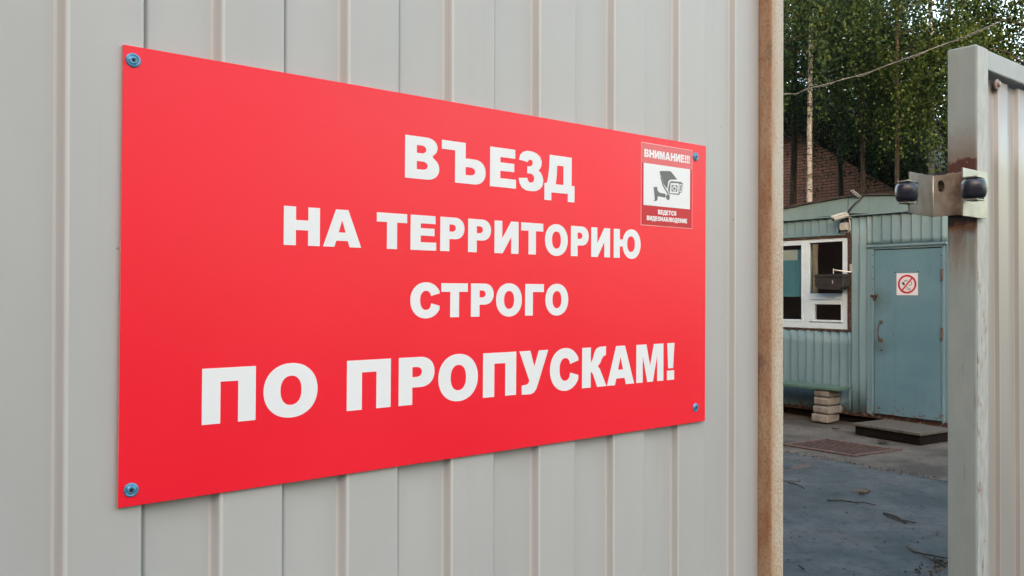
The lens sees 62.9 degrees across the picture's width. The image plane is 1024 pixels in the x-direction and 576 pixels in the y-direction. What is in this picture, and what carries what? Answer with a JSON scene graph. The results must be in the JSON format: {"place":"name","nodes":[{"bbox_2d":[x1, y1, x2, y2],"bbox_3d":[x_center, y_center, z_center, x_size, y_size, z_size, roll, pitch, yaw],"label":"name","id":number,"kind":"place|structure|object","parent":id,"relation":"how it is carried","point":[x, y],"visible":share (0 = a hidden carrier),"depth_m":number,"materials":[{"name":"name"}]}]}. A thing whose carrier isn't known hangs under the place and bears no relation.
{"place":"outdoors","nodes":[
{"label":"outdoors","id":0,"kind":"place"},
{"bbox_2d":[783,452,947,575],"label":"concrete yard","id":1,"kind":"structure","parent":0,"point":[894,556],"depth_m":5.84,"materials":[{"name":"grey concrete"}]},
{"bbox_2d":[758,0,782,575],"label":"fence post","id":2,"kind":"object","parent":1,"relation":"on","point":[770,357],"visible":0.58,"depth_m":1.15,"materials":[{"name":"brown metal"}]},
{"bbox_2d":[0,0,758,575],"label":"metal fence","id":3,"kind":"object","parent":2,"relation":"attached to","point":[676,500],"visible":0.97,"depth_m":0.79,"materials":[{"name":"grey metal"}]},
{"bbox_2d":[117,45,705,507],"bbox_3d":[-0.025,-0.008,0.861,0.707,0.355,0.006,0,0,-39],"label":"entry sign","id":4,"kind":"object","parent":3,"relation":"attached to","point":[321,277],"visible":1,"depth_m":0.78,"materials":[{"name":"red plastic"}]},
{"bbox_2d":[641,142,692,228],"bbox_3d":[0.192,-0.126,1.035,0.096,0.100,0.004,0,0,-40],"label":"warning sticker","id":5,"kind":"object","parent":4,"relation":"attached to","point":[666,186],"visible":1,"depth_m":1.03,"materials":[{"name":"white plastic"}]},
{"bbox_2d":[783,459,829,471],"bbox_3d":[2.667,1.638,7.683,1.060,0.001,0.125,0,0,-42],"label":"slab crack","id":6,"kind":"object","parent":1,"relation":"on","point":[803,466],"visible":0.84,"depth_m":7.67,"materials":[{"name":"grey concrete"}]},
{"bbox_2d":[827,499,875,504],"bbox_3d":[2.570,1.623,6.333,0.340,0.018,0.098,0,0,41],"label":"twig","id":7,"kind":"object","parent":1,"relation":"on","point":[856,502],"visible":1,"depth_m":6.37,"materials":[{"name":"brown wood"}]},
{"bbox_2d":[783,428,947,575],"bbox_3d":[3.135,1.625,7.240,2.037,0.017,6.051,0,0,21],"label":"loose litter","id":8,"kind":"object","parent":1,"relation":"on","point":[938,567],"visible":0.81,"depth_m":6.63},
{"bbox_2d":[786,452,946,480],"bbox_3d":[3.326,1.639,7.574,0.189,0.001,2.344,0,0,-35],"label":"slab edge crack","id":9,"kind":"object","parent":1,"relation":"on","point":[872,467],"visible":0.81,"depth_m":7.60,"materials":[{"name":"grey concrete"}]},
{"bbox_2d":[883,512,915,523],"bbox_3d":[2.708,1.619,5.888,0.062,0.026,0.298,0,0,-17],"label":"twig","id":10,"kind":"object","parent":1,"relation":"on","point":[889,515],"visible":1,"depth_m":5.89,"materials":[{"name":"brown wood"}]},
{"bbox_2d":[906,545,946,561],"bbox_3d":[2.529,1.613,5.084,0.129,0.017,0.314,0,0,-7],"label":"twig","id":11,"kind":"object","parent":1,"relation":"on","point":[912,550],"visible":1,"depth_m":5.05,"materials":[{"name":"brown wood"}]},
{"bbox_2d":[895,44,1023,575],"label":"sliding gate","id":12,"kind":"structure","parent":1,"relation":"on","point":[978,201],"depth_m":1.86,"materials":[{"name":"white metal"}]},
{"bbox_2d":[783,412,947,479],"bbox_3d":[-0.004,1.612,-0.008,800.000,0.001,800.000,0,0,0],"label":"ground","id":13,"kind":"structure","parent":0,"point":[911,458],"depth_m":8.62,"materials":[{"name":"grey concrete"}]},
{"bbox_2d":[783,380,850,390],"bbox_3d":[3.563,1.438,10.821,0.310,0.446,1.585,0,0,-37],"label":"plank bench","id":14,"kind":"object","parent":13,"relation":"on","point":[814,386],"visible":0.31,"depth_m":10.42,"materials":[{"name":"green paint"}]},
{"bbox_2d":[812,413,838,422],"bbox_3d":[3.893,1.605,10.396,0.299,0.104,0.223,0,0,-41],"label":"block","id":15,"kind":"object","parent":13,"relation":"on","point":[823,418],"depth_m":10.30,"materials":[{"name":"brick"}]},
{"bbox_2d":[813,405,841,413],"bbox_3d":[3.911,1.500,10.375,0.298,0.092,0.231,0,0,-34],"label":"block","id":16,"kind":"object","parent":15,"relation":"on","point":[831,409],"depth_m":10.29,"materials":[{"name":"brick"}]},
{"bbox_2d":[814,396,839,405],"bbox_3d":[3.905,1.395,10.385,0.297,0.096,0.214,0,0,-42],"label":"block","id":17,"kind":"object","parent":16,"relation":"on","point":[825,401],"depth_m":10.30,"materials":[{"name":"brick"}]},
{"bbox_2d":[814,389,840,396],"bbox_3d":[3.908,1.299,10.383,0.296,0.084,0.218,0,0,-35],"label":"block","id":18,"kind":"object","parent":17,"relation":"on","point":[822,393],"depth_m":10.29,"materials":[{"name":"brick"}]},
{"bbox_2d":[783,438,902,456],"bbox_3d":[3.422,1.653,8.705,0.734,0.016,0.945,0,0,-39],"label":"drain grate","id":19,"kind":"object","parent":13,"relation":"on","point":[839,447],"visible":0.98,"depth_m":8.67,"materials":[{"name":"metal"}]},
{"bbox_2d":[783,0,929,142],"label":"birch tree","id":20,"kind":"object","parent":13,"relation":"on","point":[812,8],"visible":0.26,"depth_m":12.21,"materials":[{"name":"green plant"}]},
{"bbox_2d":[783,193,947,427],"bbox_3d":[5.171,0.264,11.416,2.925,2.807,2.865,0,0,-37],"label":"guard booth","id":21,"kind":"object","parent":13,"relation":"on","point":[873,340],"visible":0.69,"depth_m":10.19,"materials":[{"name":"blue metal"}]},
{"bbox_2d":[783,237,847,328],"bbox_3d":[3.833,-0.054,10.918,0.091,1.146,1.227,0,0,-37],"label":"window","id":22,"kind":"structure","parent":21,"relation":"in","point":[805,305],"depth_m":10.82,"materials":[{"name":"white plastic"}]},
{"bbox_2d":[814,264,852,289],"bbox_3d":[4.007,-0.137,10.448,0.202,0.318,0.415,0,0,-37],"label":"hanging box","id":23,"kind":"object","parent":21,"relation":"hanging from","point":[833,281],"visible":1,"depth_m":10.35,"materials":[{"name":"black paint"}]},
{"bbox_2d":[830,212,851,220],"bbox_3d":[4.072,-0.884,10.353,0.259,0.119,0.054,0,0,2],"label":"security camera","id":24,"kind":"object","parent":21,"relation":"attached to","point":[839,216],"visible":1,"depth_m":10.33,"materials":[{"name":"white plastic"}]},
{"bbox_2d":[839,223,848,230],"bbox_3d":[4.129,-0.762,10.401,0.060,0.095,0.104,0,0,-37],"label":"junction box","id":25,"kind":"object","parent":21,"relation":"attached to","point":[843,226],"visible":1,"depth_m":10.38,"materials":[{"name":"white plastic"}]},
{"bbox_2d":[840,218,850,232],"bbox_3d":[4.150,-0.780,10.410,0.018,0.196,0.145,0,0,-37],"label":"cable","id":26,"kind":"object","parent":25,"relation":"attached to","point":[849,227],"visible":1,"depth_m":10.36,"materials":[{"name":"white plastic"}]},
{"bbox_2d":[838,197,862,232],"bbox_3d":[4.163,-0.905,10.329,0.073,0.429,0.331,0,0,-34],"label":"cable","id":27,"kind":"object","parent":21,"relation":"attached to","point":[857,201],"visible":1,"depth_m":10.27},
{"bbox_2d":[870,248,942,420],"bbox_3d":[4.623,0.530,9.822,0.092,1.971,0.867,0,0,-37],"label":"door","id":28,"kind":"structure","parent":21,"relation":"in","point":[908,328],"depth_m":9.79,"materials":[{"name":"blue paint"}]},
{"bbox_2d":[897,273,917,294],"bbox_3d":[4.635,-0.045,9.814,0.005,0.259,0.255,0,0,-38],"label":"no smoking sign","id":29,"kind":"object","parent":21,"relation":"attached to","point":[907,283],"visible":1,"depth_m":9.81,"materials":[{"name":"white plastic"}]},
{"bbox_2d":[783,85,947,206],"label":"brick building","id":30,"kind":"structure","parent":13,"relation":"on","point":[830,187],"depth_m":21.45,"materials":[{"name":"brick"}]},
{"bbox_2d":[783,0,947,202],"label":"birch tree","id":31,"kind":"object","parent":13,"relation":"on","point":[840,177],"visible":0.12,"depth_m":17.78,"materials":[{"name":"green plant"}]},
{"bbox_2d":[783,0,950,205],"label":"birch tree","id":32,"kind":"object","parent":13,"relation":"on","point":[793,183],"visible":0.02,"depth_m":17.95,"materials":[{"name":"green plant"}]},
{"bbox_2d":[788,0,967,84],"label":"birch tree","id":33,"kind":"object","parent":13,"relation":"on","point":[910,20],"depth_m":20.92,"materials":[{"name":"green plant"}]},
{"bbox_2d":[783,0,996,201],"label":"birch tree","id":34,"kind":"object","parent":13,"relation":"on","point":[810,103],"visible":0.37,"depth_m":13.68,"materials":[{"name":"green plant"}]},
{"bbox_2d":[783,0,1005,193],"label":"birch tree","id":35,"kind":"object","parent":13,"relation":"on","point":[861,138],"visible":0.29,"depth_m":14.98,"materials":[{"name":"green plant"}]},
{"bbox_2d":[798,0,994,186],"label":"birch tree","id":36,"kind":"object","parent":13,"relation":"on","point":[897,148],"visible":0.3,"depth_m":13.26,"materials":[{"name":"green plant"}]},
{"bbox_2d":[852,419,947,444],"bbox_3d":[4.338,1.593,9.294,0.620,0.125,0.829,0,0,-31],"label":"doorstep","id":37,"kind":"object","parent":13,"relation":"on","point":[906,432],"depth_m":9.11,"materials":[{"name":"grey concrete"}]},
{"bbox_2d":[813,0,1023,175],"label":"birch tree","id":38,"kind":"object","parent":13,"relation":"on","point":[931,164],"visible":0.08,"depth_m":14.32,"materials":[{"name":"green plant"}]},
{"bbox_2d":[865,1,1023,186],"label":"birch tree","id":39,"kind":"object","parent":13,"relation":"on","point":[948,11],"visible":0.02,"depth_m":18.85,"materials":[{"name":"green plant"}]},
{"bbox_2d":[866,0,1023,189],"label":"birch tree","id":40,"kind":"object","parent":13,"relation":"on","point":[922,166],"visible":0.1,"depth_m":17.44,"materials":[{"name":"green plant"}]},
{"bbox_2d":[875,0,1023,174],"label":"birch tree","id":41,"kind":"object","parent":13,"relation":"on","point":[968,29],"visible":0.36,"depth_m":12.50,"materials":[{"name":"green plant"}]},
{"bbox_2d":[919,0,1023,120],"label":"birch tree","id":42,"kind":"object","parent":13,"relation":"on","point":[1002,14],"visible":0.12,"depth_m":12.01,"materials":[{"name":"green plant"}]},
{"bbox_2d":[783,15,1012,94],"bbox_3d":[3.423,-2.412,9.120,3.497,0.530,0.254,0,0,27],"label":"overhead cable","id":43,"kind":"object","parent":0,"point":[902,59],"visible":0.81,"depth_m":8.72,"materials":[{"name":"grey rubber"}]},
{"bbox_2d":[784,0,1023,116],"label":"sky","id":44,"kind":"structure","parent":0,"point":[872,0],"materials":[{"name":"white"}]}
]}

